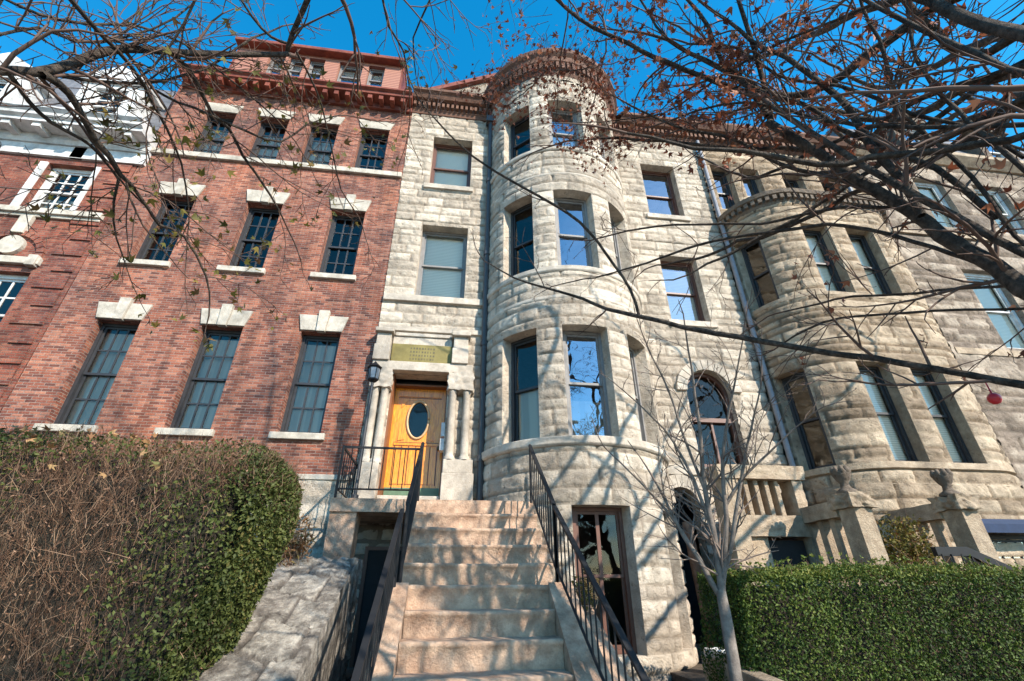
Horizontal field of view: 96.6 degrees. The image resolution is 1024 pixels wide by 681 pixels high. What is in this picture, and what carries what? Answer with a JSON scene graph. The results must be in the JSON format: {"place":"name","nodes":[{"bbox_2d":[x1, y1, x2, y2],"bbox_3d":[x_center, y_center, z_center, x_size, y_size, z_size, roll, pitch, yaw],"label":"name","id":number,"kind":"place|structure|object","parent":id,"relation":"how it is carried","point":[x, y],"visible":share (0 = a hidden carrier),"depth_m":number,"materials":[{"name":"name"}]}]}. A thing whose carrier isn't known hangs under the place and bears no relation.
{"place":"outdoors","nodes":[
{"label":"outdoors","id":0,"kind":"place"},
{"bbox_2d":[0,0,1023,147],"label":"sky","id":1,"kind":"structure","parent":0,"point":[367,16],"materials":[{"name":"blue"}]},
{"bbox_2d":[346,640,719,680],"bbox_3d":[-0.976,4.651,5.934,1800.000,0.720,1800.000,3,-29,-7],"label":"ground","id":2,"kind":"structure","parent":0,"point":[695,673],"depth_m":5.40,"materials":[{"name":"grey concrete"}]},
{"bbox_2d":[0,52,181,412],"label":"brick house","id":3,"kind":"structure","parent":2,"relation":"on","point":[38,275],"depth_m":8.92,"materials":[{"name":"red brick"}]},
{"bbox_2d":[0,79,9,89],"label":"window","id":4,"kind":"structure","parent":3,"relation":"in","point":[3,82],"depth_m":10.00,"materials":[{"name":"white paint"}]},
{"bbox_2d":[0,274,28,317],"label":"window","id":5,"kind":"structure","parent":3,"relation":"in","point":[13,279],"depth_m":8.03,"materials":[{"name":"white paint"}]},
{"bbox_2d":[29,168,92,209],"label":"window","id":6,"kind":"structure","parent":3,"relation":"in","point":[40,194],"depth_m":9.07,"materials":[{"name":"white paint"}]},
{"bbox_2d":[85,90,126,110],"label":"window","id":7,"kind":"structure","parent":3,"relation":"in","point":[97,99],"depth_m":10.12,"materials":[{"name":"white paint"}]},
{"bbox_2d":[0,418,306,680],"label":"hedge","id":8,"kind":"object","parent":2,"relation":"on","point":[128,564],"visible":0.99,"depth_m":3.09,"materials":[{"name":"green plant"}]},
{"bbox_2d":[0,36,412,592],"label":"brick house","id":9,"kind":"structure","parent":2,"relation":"on","point":[105,358],"depth_m":8.31,"materials":[{"name":"red brick"}]},
{"bbox_2d":[54,323,138,424],"bbox_3d":[-6.737,0.568,7.538,0.680,1.860,0.120,3,-29,-7],"label":"window","id":10,"kind":"structure","parent":9,"relation":"in","point":[89,391],"depth_m":7.52,"materials":[{"name":"glass"}]},
{"bbox_2d":[135,200,193,260],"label":"window","id":11,"kind":"structure","parent":9,"relation":"in","point":[146,245],"depth_m":8.95,"materials":[{"name":"black paint"}]},
{"bbox_2d":[170,329,241,428],"bbox_3d":[-5.091,0.668,7.731,0.680,1.860,0.120,3,-29,-7],"label":"window","id":12,"kind":"structure","parent":9,"relation":"in","point":[197,406],"depth_m":7.71,"materials":[{"name":"grey glass"}]},
{"bbox_2d":[193,117,233,153],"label":"window","id":13,"kind":"structure","parent":9,"relation":"in","point":[203,148],"depth_m":10.33,"materials":[{"name":"black paint"}]},
{"bbox_2d":[229,208,280,267],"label":"window","id":14,"kind":"structure","parent":9,"relation":"in","point":[238,250],"depth_m":9.19,"materials":[{"name":"black paint"}]},
{"bbox_2d":[249,123,287,159],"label":"window","id":15,"kind":"structure","parent":9,"relation":"in","point":[266,150],"depth_m":10.46,"materials":[{"name":"black paint"}]},
{"bbox_2d":[266,57,285,72],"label":"window","id":16,"kind":"structure","parent":9,"relation":"in","point":[280,63],"depth_m":11.96,"materials":[{"name":"grey paint"}]},
{"bbox_2d":[286,59,304,75],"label":"window","id":17,"kind":"structure","parent":9,"relation":"in","point":[294,70],"depth_m":12.04,"materials":[{"name":"grey paint"}]},
{"bbox_2d":[280,335,339,432],"bbox_3d":[-3.446,0.767,7.924,0.680,1.860,0.120,3,-29,-7],"label":"window","id":18,"kind":"structure","parent":9,"relation":"in","point":[311,382],"depth_m":7.92,"materials":[{"name":"glass"}]},
{"bbox_2d":[306,61,324,77],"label":"window","id":19,"kind":"structure","parent":9,"relation":"in","point":[313,65],"depth_m":12.10,"materials":[{"name":"grey paint"}]},
{"bbox_2d":[302,128,337,164],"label":"window","id":20,"kind":"structure","parent":9,"relation":"in","point":[326,148],"depth_m":10.61,"materials":[{"name":"blue glass"}]},
{"bbox_2d":[319,215,363,274],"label":"window","id":21,"kind":"structure","parent":9,"relation":"in","point":[328,247],"depth_m":9.37,"materials":[{"name":"black paint"}]},
{"bbox_2d":[337,65,362,81],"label":"window","id":22,"kind":"structure","parent":9,"relation":"in","point":[347,75],"depth_m":12.19,"materials":[{"name":"grey paint"}]},
{"bbox_2d":[355,134,387,169],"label":"window","id":23,"kind":"structure","parent":9,"relation":"in","point":[360,155],"depth_m":10.73,"materials":[{"name":"black paint"}]},
{"bbox_2d":[366,69,384,86],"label":"window","id":24,"kind":"structure","parent":9,"relation":"in","point":[378,78],"depth_m":12.27,"materials":[{"name":"grey paint"}]},
{"bbox_2d":[196,523,403,680],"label":"retaining wall","id":25,"kind":"structure","parent":2,"relation":"on","point":[300,626],"depth_m":4.02,"materials":[{"name":"grey stone"}]},
{"bbox_2d":[278,503,324,567],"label":"dry grass","id":26,"kind":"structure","parent":25,"relation":"on","point":[292,552],"depth_m":5.17,"materials":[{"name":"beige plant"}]},
{"bbox_2d":[323,498,611,680],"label":"front steps","id":27,"kind":"structure","parent":2,"relation":"on","point":[478,593],"depth_m":4.27,"materials":[{"name":"beige stone"}]},
{"bbox_2d":[351,361,381,497],"bbox_3d":[-2.189,1.296,6.824,0.240,2.190,0.208,3,-29,-7],"label":"lamp post","id":28,"kind":"object","parent":27,"relation":"on","point":[374,368],"visible":0.91,"depth_m":6.98,"materials":[{"name":"metal"}]},
{"bbox_2d":[334,445,419,497],"bbox_3d":[-1.849,2.027,6.579,1.057,0.710,1.113,3,-29,-7],"label":"landing railing","id":29,"kind":"object","parent":27,"relation":"on","point":[344,472],"visible":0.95,"depth_m":6.21,"materials":[{"name":"black metal"}]},
{"bbox_2d":[351,508,404,680],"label":"handrail","id":30,"kind":"object","parent":27,"relation":"on","point":[386,584],"visible":0.99,"depth_m":3.38,"materials":[{"name":"black metal"}]},
{"bbox_2d":[398,442,424,582],"bbox_3d":[-1.138,1.859,5.272,0.045,1.770,1.373,3,-29,-6],"label":"handrail","id":31,"kind":"object","parent":27,"relation":"on","point":[413,496],"visible":0.97,"depth_m":4.99,"materials":[{"name":"black metal"}]},
{"bbox_2d":[528,444,558,580],"bbox_3d":[0.349,1.940,5.451,0.045,1.790,1.373,4,-29,-7],"label":"handrail","id":32,"kind":"object","parent":27,"relation":"on","point":[547,490],"visible":0.96,"depth_m":5.40,"materials":[{"name":"black metal"}]},
{"bbox_2d":[552,504,649,680],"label":"handrail","id":33,"kind":"object","parent":27,"relation":"on","point":[629,650],"visible":1,"depth_m":3.56,"materials":[{"name":"black metal"}]},
{"bbox_2d":[352,48,786,680],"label":"stone house","id":34,"kind":"structure","parent":2,"relation":"on","point":[488,374],"depth_m":8.48,"materials":[{"name":"stone"}]},
{"bbox_2d":[349,546,401,679],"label":"basement door","id":35,"kind":"structure","parent":34,"relation":"attached to","point":[374,561],"depth_m":6.33,"materials":[{"name":"brown paint"}]},
{"bbox_2d":[353,550,400,679],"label":"door leaf","id":36,"kind":"structure","parent":35,"relation":"in","point":[376,558],"depth_m":6.35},
{"bbox_2d":[383,388,445,495],"bbox_3d":[-1.643,1.730,7.841,0.900,1.920,0.120,3,-29,-7],"label":"door","id":37,"kind":"structure","parent":34,"relation":"in","point":[418,414],"depth_m":7.86,"materials":[{"name":"brown wood"}]},
{"bbox_2d":[416,231,467,297],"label":"window","id":38,"kind":"structure","parent":34,"relation":"in","point":[442,263],"depth_m":9.58,"materials":[{"name":"white glass"}]},
{"bbox_2d":[430,144,471,186],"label":"window","id":39,"kind":"structure","parent":34,"relation":"in","point":[451,165],"depth_m":11.05,"materials":[{"name":"brown paint"}]},
{"bbox_2d":[511,114,529,158],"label":"window","id":40,"kind":"structure","parent":34,"relation":"in","point":[513,148],"depth_m":10.57,"materials":[{"name":"black paint"}]},
{"bbox_2d":[511,203,532,275],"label":"window","id":41,"kind":"structure","parent":34,"relation":"in","point":[514,248],"depth_m":9.12,"materials":[{"name":"black paint"}]},
{"bbox_2d":[511,335,539,441],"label":"window","id":42,"kind":"structure","parent":34,"relation":"in","point":[524,402],"depth_m":7.44,"materials":[{"name":"grey glass"}]},
{"bbox_2d":[548,110,579,147],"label":"window","id":43,"kind":"structure","parent":34,"relation":"in","point":[574,116],"depth_m":10.22,"materials":[{"name":"brown paint"}]},
{"bbox_2d":[554,197,592,266],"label":"window","id":44,"kind":"structure","parent":34,"relation":"in","point":[556,200],"depth_m":8.81,"materials":[{"name":"brown paint"}]},
{"bbox_2d":[562,331,611,435],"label":"window","id":45,"kind":"structure","parent":34,"relation":"in","point":[580,422],"depth_m":7.18,"materials":[{"name":"grey paint"}]},
{"bbox_2d":[598,133,604,158],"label":"window","id":46,"kind":"structure","parent":34,"relation":"in","point":[598,133],"depth_m":10.93,"materials":[{"name":"grey paint"}]},
{"bbox_2d":[572,507,637,653],"bbox_3d":[1.178,3.098,6.003,0.717,1.700,0.090,3,-29,-7],"label":"window","id":47,"kind":"structure","parent":34,"relation":"in","point":[625,583],"depth_m":6.06,"materials":[{"name":"brown paint"}]},
{"bbox_2d":[610,218,622,274],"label":"window","id":48,"kind":"structure","parent":34,"relation":"in","point":[618,260],"depth_m":9.43,"materials":[{"name":"brown paint"}]},
{"bbox_2d":[628,346,646,441],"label":"window","id":49,"kind":"structure","parent":34,"relation":"in","point":[632,356],"depth_m":7.86,"materials":[{"name":"brown paint"}]},
{"bbox_2d":[641,170,679,215],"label":"window","id":50,"kind":"structure","parent":34,"relation":"in","point":[673,200],"depth_m":11.51,"materials":[{"name":"brown paint"}]},
{"bbox_2d":[660,261,704,320],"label":"window","id":51,"kind":"structure","parent":34,"relation":"in","point":[677,289],"depth_m":10.05,"materials":[{"name":"blue glass"}]},
{"bbox_2d":[674,493,704,639],"bbox_3d":[2.738,3.689,7.619,0.600,2.200,0.050,3,-29,-7],"label":"basement door","id":52,"kind":"structure","parent":34,"relation":"in","point":[695,614],"depth_m":7.45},
{"bbox_2d":[687,373,742,466],"bbox_3d":[3.703,1.472,8.531,0.900,1.860,0.120,3,-29,-7],"label":"arched window","id":53,"kind":"structure","parent":34,"relation":"in","point":[711,421],"depth_m":8.48,"materials":[{"name":"brown paint"}]},
{"bbox_2d":[586,605,630,680],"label":"kerb wall","id":54,"kind":"structure","parent":2,"relation":"on","point":[621,669],"depth_m":4.14,"materials":[{"name":"grey stone"}]},
{"bbox_2d":[571,575,597,618],"bbox_3d":[0.765,2.684,4.796,0.337,0.428,0.275,3,-29,-7],"label":"shrub","id":55,"kind":"object","parent":54,"relation":"on","point":[586,594],"visible":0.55,"depth_m":4.78,"materials":[{"name":"green plant"}]},
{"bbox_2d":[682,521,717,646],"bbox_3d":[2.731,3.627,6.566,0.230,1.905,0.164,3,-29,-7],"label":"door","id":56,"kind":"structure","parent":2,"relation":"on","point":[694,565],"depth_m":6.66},
{"bbox_2d":[590,288,855,680],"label":"young tree","id":57,"kind":"object","parent":2,"relation":"on","point":[722,566],"visible":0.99,"depth_m":4.15,"materials":[{"name":"grey plant"}]},
{"bbox_2d":[701,653,782,680],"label":"edging stone","id":58,"kind":"object","parent":2,"relation":"on","point":[749,675],"visible":0.37,"depth_m":3.86,"materials":[{"name":"beige stone"}]},
{"bbox_2d":[705,464,846,585],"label":"parapet wall","id":59,"kind":"structure","parent":2,"relation":"on","point":[773,513],"depth_m":6.54,"materials":[{"name":"beige stone"}]},
{"bbox_2d":[768,540,814,585],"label":"window","id":60,"kind":"structure","parent":59,"relation":"in","point":[792,549],"depth_m":6.43,"materials":[{"name":"black glass"}]},
{"bbox_2d":[800,491,898,585],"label":"stoop wall","id":61,"kind":"structure","parent":2,"relation":"on","point":[852,512],"depth_m":5.87,"materials":[{"name":"beige stone"}]},
{"bbox_2d":[829,465,857,492],"bbox_3d":[4.404,1.859,6.070,0.245,0.360,0.247,3,-29,-7],"label":"stone urn","id":62,"kind":"object","parent":61,"relation":"on","point":[840,475],"visible":0.88,"depth_m":6.02,"materials":[{"name":"grey stone"}]},
{"bbox_2d":[695,121,1023,585],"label":"stone house","id":63,"kind":"structure","parent":2,"relation":"on","point":[891,448],"depth_m":8.48,"materials":[{"name":"stone"}]},
{"bbox_2d":[707,171,734,206],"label":"window","id":64,"kind":"structure","parent":63,"relation":"in","point":[728,193],"depth_m":11.83,"materials":[{"name":"black paint"}]},
{"bbox_2d":[742,175,758,196],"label":"window","id":65,"kind":"structure","parent":63,"relation":"in","point":[756,191],"depth_m":12.03,"materials":[{"name":"black paint"}]},
{"bbox_2d":[741,240,779,307],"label":"window","id":66,"kind":"structure","parent":63,"relation":"in","point":[753,278],"depth_m":9.90,"materials":[{"name":"black paint"}]},
{"bbox_2d":[783,179,798,187],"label":"window","id":67,"kind":"structure","parent":63,"relation":"in","point":[794,183],"depth_m":12.31,"materials":[{"name":"black paint"}]},
{"bbox_2d":[781,371,835,469],"bbox_3d":[5.385,1.449,8.270,0.090,1.780,0.474,16,-33,-27],"label":"window","id":68,"kind":"structure","parent":63,"relation":"in","point":[800,429],"depth_m":8.30,"materials":[{"name":"black paint"}]},
{"bbox_2d":[803,230,845,291],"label":"window","id":69,"kind":"structure","parent":63,"relation":"in","point":[810,235],"depth_m":9.59,"materials":[{"name":"grey glass"}]},
{"bbox_2d":[821,183,834,190],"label":"window","id":70,"kind":"structure","parent":63,"relation":"in","point":[825,186],"depth_m":12.45,"materials":[{"name":"black paint"}]},
{"bbox_2d":[848,234,891,293],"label":"window","id":71,"kind":"structure","parent":63,"relation":"in","point":[884,289],"depth_m":9.73,"materials":[{"name":"black paint"}]},
{"bbox_2d":[857,366,917,460],"bbox_3d":[6.405,1.278,7.963,0.618,1.780,0.122,3,-29,-7],"label":"window","id":72,"kind":"structure","parent":63,"relation":"in","point":[900,445],"depth_m":7.96,"materials":[{"name":"grey glass"}]},
{"bbox_2d":[910,369,973,462],"bbox_3d":[7.445,1.341,8.084,0.640,1.780,0.120,3,-29,-7],"label":"window","id":73,"kind":"structure","parent":63,"relation":"in","point":[949,425],"depth_m":8.08,"materials":[{"name":"grey glass"}]},
{"bbox_2d":[988,534,1023,568],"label":"window","id":74,"kind":"structure","parent":63,"relation":"in","point":[1007,537],"depth_m":6.86,"materials":[{"name":"black metal"}]},
{"bbox_2d":[696,551,1023,680],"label":"hedge","id":75,"kind":"object","parent":2,"relation":"on","point":[950,631],"visible":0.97,"depth_m":4.22,"materials":[{"name":"green plant"}]},
{"bbox_2d":[875,499,950,585],"bbox_3d":[5.154,2.732,5.905,1.021,1.301,0.570,3,-29,-7],"label":"shrub","id":76,"kind":"object","parent":2,"relation":"on","point":[911,551],"visible":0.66,"depth_m":5.88,"materials":[{"name":"green plant"}]},
{"bbox_2d":[825,118,1023,488],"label":"stone house","id":77,"kind":"structure","parent":2,"relation":"on","point":[969,336],"depth_m":11.03,"materials":[{"name":"grey stone"}]},
{"bbox_2d":[914,182,957,227],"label":"window","id":78,"kind":"structure","parent":77,"relation":"in","point":[923,188],"depth_m":12.84,"materials":[{"name":"white paint"}]},
{"bbox_2d":[963,273,1023,348],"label":"window","id":79,"kind":"structure","parent":77,"relation":"in","point":[1005,328],"depth_m":10.96,"materials":[{"name":"blue glass"}]},
{"bbox_2d":[990,151,1004,157],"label":"window","id":80,"kind":"structure","parent":77,"relation":"in","point":[994,153],"depth_m":14.08,"materials":[{"name":"white paint"}]},
{"bbox_2d":[974,189,1023,234],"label":"window","id":81,"kind":"structure","parent":77,"relation":"in","point":[1007,214],"depth_m":12.92,"materials":[{"name":"white paint"}]},
{"bbox_2d":[888,493,1001,585],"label":"stoop wall","id":82,"kind":"structure","parent":2,"relation":"on","point":[958,513],"depth_m":6.00,"materials":[{"name":"beige stone"}]},
{"bbox_2d":[930,468,960,496],"bbox_3d":[5.931,1.951,6.249,0.245,0.360,0.247,3,-29,-7],"label":"stone urn","id":83,"kind":"object","parent":82,"relation":"on","point":[942,477],"visible":0.93,"depth_m":6.20,"materials":[{"name":"grey stone"}]},
{"bbox_2d":[930,547,1011,584],"bbox_3d":[5.642,2.970,5.201,1.257,1.130,0.087,2,-29,-4],"label":"stair railing","id":84,"kind":"object","parent":82,"relation":"on","point":[952,552],"visible":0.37,"depth_m":5.39,"materials":[{"name":"black metal"}]},
{"bbox_2d":[704,647,725,653],"bbox_3d":[2.445,3.813,5.410,0.280,0.270,0.280,3,-29,-7],"label":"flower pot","id":85,"kind":"object","parent":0,"point":[715,649],"visible":0.11,"depth_m":5.39,"materials":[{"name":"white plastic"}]},
{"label":"pavement","id":86,"kind":"structure","parent":0,"visible":0},
{"bbox_2d":[0,0,492,351],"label":"street tree","id":87,"kind":"object","parent":86,"relation":"on","point":[52,73],"visible":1,"depth_m":2.91,"materials":[{"name":"brown plant"}]},
{"bbox_2d":[382,0,1023,409],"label":"street tree","id":88,"kind":"object","parent":86,"relation":"on","point":[886,152],"visible":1,"depth_m":3.24,"materials":[{"name":"brown plant"}]},
{"bbox_2d":[985,383,1002,403],"bbox_3d":[2.822,0.307,2.688,0.066,0.145,0.066,3,-29,-7],"label":"red ornament","id":89,"kind":"object","parent":88,"relation":"hanging from","point":[993,398],"visible":0.91,"depth_m":2.65,"materials":[{"name":"plastic"}]}
]}

